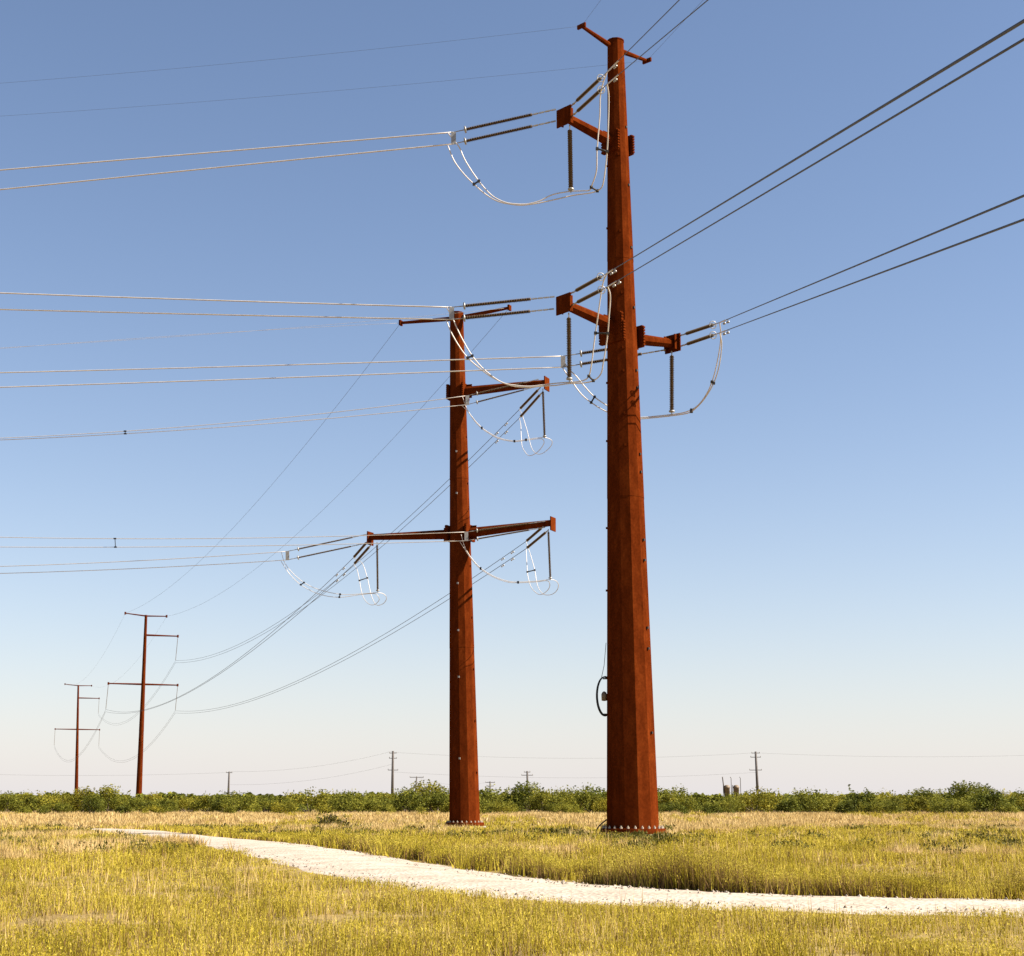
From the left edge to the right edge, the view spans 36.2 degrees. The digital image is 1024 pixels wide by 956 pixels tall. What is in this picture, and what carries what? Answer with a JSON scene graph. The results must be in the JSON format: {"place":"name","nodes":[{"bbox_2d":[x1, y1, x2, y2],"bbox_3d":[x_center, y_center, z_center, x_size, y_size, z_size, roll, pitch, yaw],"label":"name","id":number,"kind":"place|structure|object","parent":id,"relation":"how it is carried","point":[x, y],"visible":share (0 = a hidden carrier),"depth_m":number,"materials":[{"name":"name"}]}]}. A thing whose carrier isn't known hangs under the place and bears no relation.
{"place":"outdoors","nodes":[
{"label":"outdoors","id":0,"kind":"place"},
{"bbox_2d":[454,296,554,309],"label":"insulator","id":1,"kind":"object","parent":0,"point":[495,302],"visible":1,"depth_m":76.76,"materials":[{"name":"ceramic"}]},
{"bbox_2d":[449,307,453,319],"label":"yoke plate","id":2,"kind":"object","parent":1,"relation":"attached to","point":[451,313],"visible":1,"depth_m":76.72,"materials":[{"name":"metal"}]},
{"bbox_2d":[0,292,448,307],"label":"conductor wire","id":3,"kind":"object","parent":2,"relation":"attached to","point":[226,300],"visible":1,"depth_m":78.45,"materials":[{"name":"metal"}]},
{"bbox_2d":[446,274,610,387],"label":"jumper loop","id":4,"kind":"object","parent":2,"relation":"hanging from","point":[546,385],"visible":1,"depth_m":75.95,"materials":[{"name":"metal"}]},
{"bbox_2d":[0,808,1023,955],"bbox_3d":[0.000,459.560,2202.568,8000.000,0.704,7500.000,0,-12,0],"label":"ground","id":5,"kind":"structure","parent":0,"point":[83,915],"depth_m":17.97,"materials":[{"name":"soil"}]},
{"bbox_2d":[0,791,25,811],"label":"mesquite bush","id":6,"kind":"object","parent":5,"relation":"on","point":[7,800],"visible":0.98,"depth_m":197.15,"materials":[{"name":"green plant"}]},
{"bbox_2d":[23,791,52,812],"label":"mesquite bush","id":7,"kind":"object","parent":5,"relation":"on","point":[32,802],"visible":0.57,"depth_m":196.71,"materials":[{"name":"green plant"}]},
{"bbox_2d":[34,799,73,813],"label":"mesquite bush","id":8,"kind":"object","parent":5,"relation":"on","point":[58,807],"visible":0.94,"depth_m":174.36,"materials":[{"name":"green plant"}]},
{"bbox_2d":[37,792,79,811],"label":"mesquite bush","id":9,"kind":"object","parent":5,"relation":"on","point":[52,800],"visible":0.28,"depth_m":192.57,"materials":[{"name":"green plant"}]},
{"bbox_2d":[55,683,99,791],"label":"transmission pole","id":10,"kind":"object","parent":5,"relation":"on","point":[77,729],"visible":0.95,"depth_m":493.65,"materials":[{"name":"metal"}]},
{"bbox_2d":[63,785,105,811],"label":"mesquite bush","id":11,"kind":"object","parent":5,"relation":"on","point":[77,801],"visible":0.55,"depth_m":187.87,"materials":[{"name":"green plant"}]},
{"bbox_2d":[79,793,106,813],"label":"mesquite bush","id":12,"kind":"object","parent":5,"relation":"on","point":[98,805],"visible":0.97,"depth_m":174.75,"materials":[{"name":"green plant"}]},
{"bbox_2d":[92,783,130,811],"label":"mesquite bush","id":13,"kind":"object","parent":5,"relation":"on","point":[110,793],"visible":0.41,"depth_m":212.87,"materials":[{"name":"green plant"}]},
{"bbox_2d":[106,793,148,812],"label":"mesquite bush","id":14,"kind":"object","parent":5,"relation":"on","point":[129,801],"visible":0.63,"depth_m":210.96,"materials":[{"name":"green plant"}]},
{"bbox_2d":[107,612,178,809],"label":"transmission pole","id":15,"kind":"object","parent":5,"relation":"on","point":[140,753],"visible":0.95,"depth_m":312.11,"materials":[{"name":"metal"}]},
{"bbox_2d":[173,796,207,811],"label":"mesquite bush","id":16,"kind":"object","parent":5,"relation":"on","point":[182,803],"visible":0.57,"depth_m":242.82,"materials":[{"name":"green plant"}]},
{"bbox_2d":[187,790,215,811],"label":"mesquite bush","id":17,"kind":"object","parent":5,"relation":"on","point":[202,804],"visible":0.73,"depth_m":237.33,"materials":[{"name":"green plant"}]},
{"bbox_2d":[206,791,260,812],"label":"mesquite bush","id":18,"kind":"object","parent":5,"relation":"on","point":[222,803],"visible":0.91,"depth_m":198.67,"materials":[{"name":"green plant"}]},
{"bbox_2d":[268,799,298,813],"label":"mesquite bush","id":19,"kind":"object","parent":5,"relation":"on","point":[278,807],"visible":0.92,"depth_m":177.85,"materials":[{"name":"green plant"}]},
{"bbox_2d":[283,786,338,812],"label":"mesquite bush","id":20,"kind":"object","parent":5,"relation":"on","point":[303,799],"visible":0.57,"depth_m":200.71,"materials":[{"name":"green plant"}]},
{"bbox_2d":[315,806,350,825],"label":"shrub","id":21,"kind":"object","parent":5,"relation":"on","point":[330,818],"visible":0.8,"depth_m":108.95,"materials":[{"name":"green plant"}]},
{"bbox_2d":[326,789,372,811],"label":"mesquite bush","id":22,"kind":"object","parent":5,"relation":"on","point":[345,800],"visible":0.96,"depth_m":195.69,"materials":[{"name":"green plant"}]},
{"bbox_2d":[356,797,393,812],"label":"mesquite bush","id":23,"kind":"object","parent":5,"relation":"on","point":[373,805],"visible":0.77,"depth_m":198.23,"materials":[{"name":"green plant"}]},
{"bbox_2d":[385,786,428,811],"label":"mesquite bush","id":24,"kind":"object","parent":5,"relation":"on","point":[399,803],"visible":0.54,"depth_m":189.88,"materials":[{"name":"green plant"}]},
{"bbox_2d":[401,786,448,812],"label":"mesquite bush","id":25,"kind":"object","parent":5,"relation":"on","point":[442,798],"visible":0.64,"depth_m":186.19,"materials":[{"name":"green plant"}]},
{"bbox_2d":[410,779,446,812],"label":"mesquite bush","id":26,"kind":"object","parent":5,"relation":"on","point":[434,787],"visible":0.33,"depth_m":202.85,"materials":[{"name":"green plant"}]},
{"bbox_2d":[367,304,555,826],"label":"transmission pole","id":27,"kind":"object","parent":5,"relation":"on","point":[464,807],"visible":0.88,"depth_m":120.01,"materials":[{"name":"metal"}]},
{"bbox_2d":[289,544,361,559],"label":"insulator","id":28,"kind":"object","parent":27,"relation":"attached to","point":[298,557],"visible":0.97,"depth_m":124.71,"materials":[{"name":"ceramic"}]},
{"bbox_2d":[0,560,282,573],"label":"conductor wire","id":29,"kind":"object","parent":28,"relation":"attached to","point":[141,568],"visible":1,"depth_m":126.19,"materials":[{"name":"metal"}]},
{"bbox_2d":[353,545,370,564],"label":"insulator","id":30,"kind":"object","parent":27,"relation":"attached to","point":[362,554],"visible":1,"depth_m":127.07,"materials":[{"name":"ceramic"}]},
{"bbox_2d":[281,552,386,605],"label":"jumper loop","id":31,"kind":"object","parent":30,"relation":"hanging from","point":[359,580],"visible":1,"depth_m":124.36,"materials":[{"name":"metal"}]},
{"bbox_2d":[470,388,530,403],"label":"insulator","id":32,"kind":"object","parent":27,"relation":"attached to","point":[500,395],"visible":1,"depth_m":120.71,"materials":[{"name":"ceramic"}]},
{"bbox_2d":[466,395,468,404],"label":"yoke plate","id":33,"kind":"object","parent":32,"relation":"attached to","point":[467,399],"visible":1,"depth_m":120.62,"materials":[{"name":"metal"}]},
{"bbox_2d":[4,404,465,439],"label":"conductor wire","id":34,"kind":"object","parent":33,"relation":"attached to","point":[125,431],"visible":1,"depth_m":122.46,"materials":[{"name":"metal"}]},
{"bbox_2d":[471,379,538,395],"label":"insulator","id":35,"kind":"object","parent":27,"relation":"attached to","point":[502,387],"visible":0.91,"depth_m":120.85,"materials":[{"name":"ceramic"}]},
{"bbox_2d":[7,396,463,437],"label":"conductor wire","id":36,"kind":"object","parent":35,"relation":"attached to","point":[235,422],"visible":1,"depth_m":122.51,"materials":[{"name":"metal"}]},
{"bbox_2d":[468,521,544,532],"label":"insulator","id":37,"kind":"object","parent":27,"relation":"attached to","point":[476,530],"visible":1,"depth_m":118.44,"materials":[{"name":"ceramic"}]},
{"bbox_2d":[2,532,461,538],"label":"conductor wire","id":38,"kind":"object","parent":37,"relation":"attached to","point":[222,538],"visible":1,"depth_m":120.72,"materials":[{"name":"metal"}]},
{"bbox_2d":[468,527,544,540],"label":"insulator","id":39,"kind":"object","parent":27,"relation":"attached to","point":[505,534],"visible":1,"depth_m":118.33,"materials":[{"name":"ceramic"}]},
{"bbox_2d":[114,538,463,547],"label":"conductor wire","id":40,"kind":"object","parent":39,"relation":"attached to","point":[115,546],"visible":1,"depth_m":119.82,"materials":[{"name":"metal"}]},
{"bbox_2d":[519,387,540,409],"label":"insulator","id":41,"kind":"object","parent":27,"relation":"attached to","point":[528,399],"visible":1,"depth_m":123.20,"materials":[{"name":"ceramic"}]},
{"bbox_2d":[175,410,518,660],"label":"conductor wire","id":42,"kind":"object","parent":41,"relation":"attached to","point":[505,424],"visible":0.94,"depth_m":155.94,"materials":[{"name":"metal"}]},
{"bbox_2d":[462,397,552,455],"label":"jumper loop","id":43,"kind":"object","parent":41,"relation":"hanging from","point":[525,439],"visible":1,"depth_m":120.32,"materials":[{"name":"metal"}]},
{"bbox_2d":[526,526,543,541],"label":"insulator","id":44,"kind":"object","parent":27,"relation":"attached to","point":[533,535],"visible":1,"depth_m":120.78,"materials":[{"name":"ceramic"}]},
{"bbox_2d":[460,535,558,594],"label":"jumper loop","id":45,"kind":"object","parent":44,"relation":"hanging from","point":[528,581],"visible":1,"depth_m":118.06,"materials":[{"name":"metal"}]},
{"bbox_2d":[479,799,518,813],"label":"mesquite bush","id":46,"kind":"object","parent":5,"relation":"on","point":[497,807],"visible":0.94,"depth_m":176.87,"materials":[{"name":"green plant"}]},
{"bbox_2d":[479,784,528,812],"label":"mesquite bush","id":47,"kind":"object","parent":5,"relation":"on","point":[485,793],"visible":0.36,"depth_m":202.41,"materials":[{"name":"green plant"}]},
{"bbox_2d":[0,809,1023,955],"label":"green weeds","id":48,"kind":"object","parent":5,"relation":"on","point":[382,946],"visible":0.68,"depth_m":18.84,"materials":[{"name":"yellow plant"}]},
{"bbox_2d":[0,809,1023,861],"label":"dry grass","id":49,"kind":"structure","parent":5,"relation":"on","point":[82,819],"depth_m":137.09,"materials":[{"name":"plant"}]},
{"bbox_2d":[0,822,1023,853],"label":"dark weeds","id":50,"kind":"object","parent":5,"relation":"on","point":[655,836],"visible":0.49,"depth_m":57.54,"materials":[{"name":"green plant"}]},
{"bbox_2d":[0,791,1023,811],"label":"scrubland","id":51,"kind":"structure","parent":5,"relation":"on","point":[703,797],"depth_m":254.54,"materials":[{"name":"green plant"}]},
{"bbox_2d":[502,780,543,812],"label":"mesquite bush","id":52,"kind":"object","parent":5,"relation":"on","point":[526,791],"visible":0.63,"depth_m":203.32,"materials":[{"name":"green plant"}]},
{"bbox_2d":[524,788,557,811],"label":"mesquite bush","id":53,"kind":"object","parent":5,"relation":"on","point":[542,796],"visible":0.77,"depth_m":197.10,"materials":[{"name":"green plant"}]},
{"bbox_2d":[546,801,583,814],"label":"mesquite bush","id":54,"kind":"object","parent":5,"relation":"on","point":[566,807],"visible":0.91,"depth_m":175.49,"materials":[{"name":"green plant"}]},
{"bbox_2d":[546,786,593,812],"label":"mesquite bush","id":55,"kind":"object","parent":5,"relation":"on","point":[579,798],"visible":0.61,"depth_m":192.72,"materials":[{"name":"green plant"}]},
{"bbox_2d":[560,782,606,812],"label":"mesquite bush","id":56,"kind":"object","parent":5,"relation":"on","point":[599,792],"visible":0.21,"depth_m":203.88,"materials":[{"name":"green plant"}]},
{"bbox_2d":[556,22,680,835],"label":"transmission pole","id":57,"kind":"object","parent":5,"relation":"on","point":[632,800],"visible":0.87,"depth_m":76.61,"materials":[{"name":"metal"}]},
{"bbox_2d":[454,308,553,321],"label":"insulator","id":58,"kind":"object","parent":57,"relation":"attached to","point":[496,314],"visible":1,"depth_m":76.63,"materials":[{"name":"ceramic"}]},
{"bbox_2d":[0,309,448,319],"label":"conductor wire","id":59,"kind":"object","parent":58,"relation":"attached to","point":[226,314],"visible":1,"depth_m":78.30,"materials":[{"name":"metal"}]},
{"bbox_2d":[454,108,555,132],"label":"insulator","id":60,"kind":"object","parent":57,"relation":"attached to","point":[465,129],"visible":1,"depth_m":78.70,"materials":[{"name":"ceramic"}]},
{"bbox_2d":[0,131,453,170],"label":"conductor wire","id":61,"kind":"object","parent":60,"relation":"attached to","point":[226,151],"visible":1,"depth_m":80.12,"materials":[{"name":"metal"}]},
{"bbox_2d":[457,120,555,144],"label":"insulator","id":62,"kind":"object","parent":57,"relation":"attached to","point":[496,134],"visible":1,"depth_m":78.57,"materials":[{"name":"ceramic"}]},
{"bbox_2d":[0,143,453,189],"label":"conductor wire","id":63,"kind":"object","parent":62,"relation":"attached to","point":[228,166],"visible":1,"depth_m":79.93,"materials":[{"name":"metal"}]},
{"bbox_2d":[566,313,571,382],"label":"insulator","id":64,"kind":"object","parent":57,"relation":"attached to","point":[569,350],"visible":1,"depth_m":76.22,"materials":[{"name":"ceramic"}]},
{"bbox_2d":[567,125,573,192],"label":"insulator","id":65,"kind":"object","parent":57,"relation":"attached to","point":[570,165],"visible":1,"depth_m":78.21,"materials":[{"name":"ceramic"}]},
{"bbox_2d":[564,348,606,356],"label":"insulator","id":66,"kind":"object","parent":57,"relation":"attached to","point":[590,351],"visible":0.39,"depth_m":81.98,"materials":[{"name":"ceramic"}]},
{"bbox_2d":[0,356,560,372],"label":"conductor wire","id":67,"kind":"object","parent":66,"relation":"attached to","point":[280,365],"visible":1,"depth_m":83.67,"materials":[{"name":"metal"}]},
{"bbox_2d":[571,273,605,293],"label":"insulator","id":68,"kind":"object","parent":57,"relation":"attached to","point":[588,283],"visible":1,"depth_m":73.91,"materials":[{"name":"ceramic"}]},
{"bbox_2d":[606,19,1023,274],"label":"conductor wire","id":69,"kind":"object","parent":68,"relation":"attached to","point":[1001,34],"visible":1,"depth_m":21.76,"materials":[{"name":"metal"}]},
{"bbox_2d":[572,73,605,105],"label":"insulator","id":70,"kind":"object","parent":57,"relation":"attached to","point":[589,88],"visible":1,"depth_m":75.93,"materials":[{"name":"ceramic"}]},
{"bbox_2d":[447,73,608,205],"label":"jumper loop","id":71,"kind":"object","parent":70,"relation":"hanging from","point":[591,185],"visible":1,"depth_m":77.59,"materials":[{"name":"metal"}]},
{"bbox_2d":[571,286,606,305],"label":"insulator","id":72,"kind":"object","parent":57,"relation":"attached to","point":[590,295],"visible":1,"depth_m":73.76,"materials":[{"name":"ceramic"}]},
{"bbox_2d":[607,38,1023,287],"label":"conductor wire","id":73,"kind":"object","parent":72,"relation":"attached to","point":[929,95],"visible":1,"depth_m":28.17,"materials":[{"name":"metal"}]},
{"bbox_2d":[596,646,606,715],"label":"cable coil","id":74,"kind":"object","parent":57,"relation":"hanging from","point":[604,696],"visible":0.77,"depth_m":75.42,"materials":[{"name":"black rubber"}]},
{"bbox_2d":[563,349,664,367],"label":"insulator","id":75,"kind":"object","parent":57,"relation":"attached to","point":[594,362],"visible":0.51,"depth_m":81.88,"materials":[{"name":"ceramic"}]},
{"bbox_2d":[0,367,561,387],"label":"conductor wire","id":76,"kind":"object","parent":75,"relation":"attached to","point":[280,377],"visible":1,"depth_m":83.54,"materials":[{"name":"metal"}]},
{"bbox_2d":[669,351,674,414],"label":"insulator","id":77,"kind":"object","parent":57,"relation":"attached to","point":[671,388],"visible":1,"depth_m":81.55,"materials":[{"name":"ceramic"}]},
{"bbox_2d":[681,321,718,335],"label":"insulator","id":78,"kind":"object","parent":57,"relation":"attached to","point":[709,325],"visible":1,"depth_m":79.11,"materials":[{"name":"ceramic"}]},
{"bbox_2d":[562,323,721,418],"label":"jumper loop","id":79,"kind":"object","parent":78,"relation":"hanging from","point":[712,382],"visible":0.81,"depth_m":80.49,"materials":[{"name":"metal"}]},
{"bbox_2d":[719,194,1023,324],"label":"conductor wire","id":80,"kind":"object","parent":78,"relation":"attached to","point":[976,215],"visible":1,"depth_m":31.43,"materials":[{"name":"metal"}]},
{"bbox_2d":[681,331,718,346],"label":"insulator","id":81,"kind":"object","parent":57,"relation":"attached to","point":[710,335],"visible":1,"depth_m":78.98,"materials":[{"name":"ceramic"}]},
{"bbox_2d":[719,218,1023,334],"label":"conductor wire","id":82,"kind":"object","parent":81,"relation":"attached to","point":[970,239],"visible":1,"depth_m":31.47,"materials":[{"name":"metal"}]},
{"bbox_2d":[234,830,1023,899],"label":"roadside weeds","id":83,"kind":"object","parent":5,"relation":"on","point":[719,867],"visible":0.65,"depth_m":24.42,"materials":[{"name":"yellow plant"}]},
{"bbox_2d":[658,800,689,814],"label":"mesquite bush","id":84,"kind":"object","parent":5,"relation":"on","point":[669,807],"visible":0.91,"depth_m":173.16,"materials":[{"name":"green plant"}]},
{"bbox_2d":[657,788,697,812],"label":"mesquite bush","id":85,"kind":"object","parent":5,"relation":"on","point":[665,797],"visible":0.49,"depth_m":187.07,"materials":[{"name":"green plant"}]},
{"bbox_2d":[700,801,722,814],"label":"mesquite bush","id":86,"kind":"object","parent":5,"relation":"on","point":[712,809],"visible":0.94,"depth_m":171.21,"materials":[{"name":"green plant"}]},
{"bbox_2d":[732,786,784,812],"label":"mesquite bush","id":87,"kind":"object","parent":5,"relation":"on","point":[750,802],"visible":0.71,"depth_m":197.84,"materials":[{"name":"green plant"}]},
{"bbox_2d":[776,797,804,812],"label":"mesquite bush","id":88,"kind":"object","parent":5,"relation":"on","point":[791,806],"visible":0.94,"depth_m":190.99,"materials":[{"name":"green plant"}]},
{"bbox_2d":[786,787,834,812],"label":"mesquite bush","id":89,"kind":"object","parent":5,"relation":"on","point":[808,804],"visible":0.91,"depth_m":194.43,"materials":[{"name":"green plant"}]},
{"bbox_2d":[834,800,858,814],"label":"mesquite bush","id":90,"kind":"object","parent":5,"relation":"on","point":[844,807],"visible":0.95,"depth_m":177.05,"materials":[{"name":"green plant"}]},
{"bbox_2d":[836,784,878,812],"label":"mesquite bush","id":91,"kind":"object","parent":5,"relation":"on","point":[866,797],"visible":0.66,"depth_m":186.76,"materials":[{"name":"green plant"}]},
{"bbox_2d":[855,795,904,814],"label":"mesquite bush","id":92,"kind":"object","parent":5,"relation":"on","point":[887,806],"visible":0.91,"depth_m":173.25,"materials":[{"name":"green plant"}]},
{"bbox_2d":[857,789,906,812],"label":"mesquite bush","id":93,"kind":"object","parent":5,"relation":"on","point":[884,798],"visible":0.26,"depth_m":192.31,"materials":[{"name":"green plant"}]},
{"bbox_2d":[901,792,933,812],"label":"mesquite bush","id":94,"kind":"object","parent":5,"relation":"on","point":[916,805],"visible":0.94,"depth_m":189.55,"materials":[{"name":"green plant"}]},
{"bbox_2d":[929,795,976,813],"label":"mesquite bush","id":95,"kind":"object","parent":5,"relation":"on","point":[964,807],"visible":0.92,"depth_m":174.83,"materials":[{"name":"green plant"}]},
{"bbox_2d":[940,779,982,804],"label":"mesquite bush","id":96,"kind":"object","parent":5,"relation":"on","point":[956,789],"visible":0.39,"depth_m":207.21,"materials":[{"name":"green plant"}]},
{"bbox_2d":[964,784,1009,812],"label":"mesquite bush","id":97,"kind":"object","parent":5,"relation":"on","point":[983,803],"visible":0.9,"depth_m":185.16,"materials":[{"name":"green plant"}]},
{"bbox_2d":[996,801,1019,813],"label":"mesquite bush","id":98,"kind":"object","parent":5,"relation":"on","point":[1004,809],"visible":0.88,"depth_m":174.90,"materials":[{"name":"green plant"}]},
{"bbox_2d":[0,0,1023,797],"label":"sky","id":99,"kind":"structure","parent":0,"point":[835,532],"materials":[{"name":"blue"}]},
{"bbox_2d":[82,828,1023,917],"bbox_3d":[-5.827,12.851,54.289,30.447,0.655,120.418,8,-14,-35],"label":"gravel road","id":100,"kind":"structure","parent":0,"point":[399,869],"depth_m":23.58,"materials":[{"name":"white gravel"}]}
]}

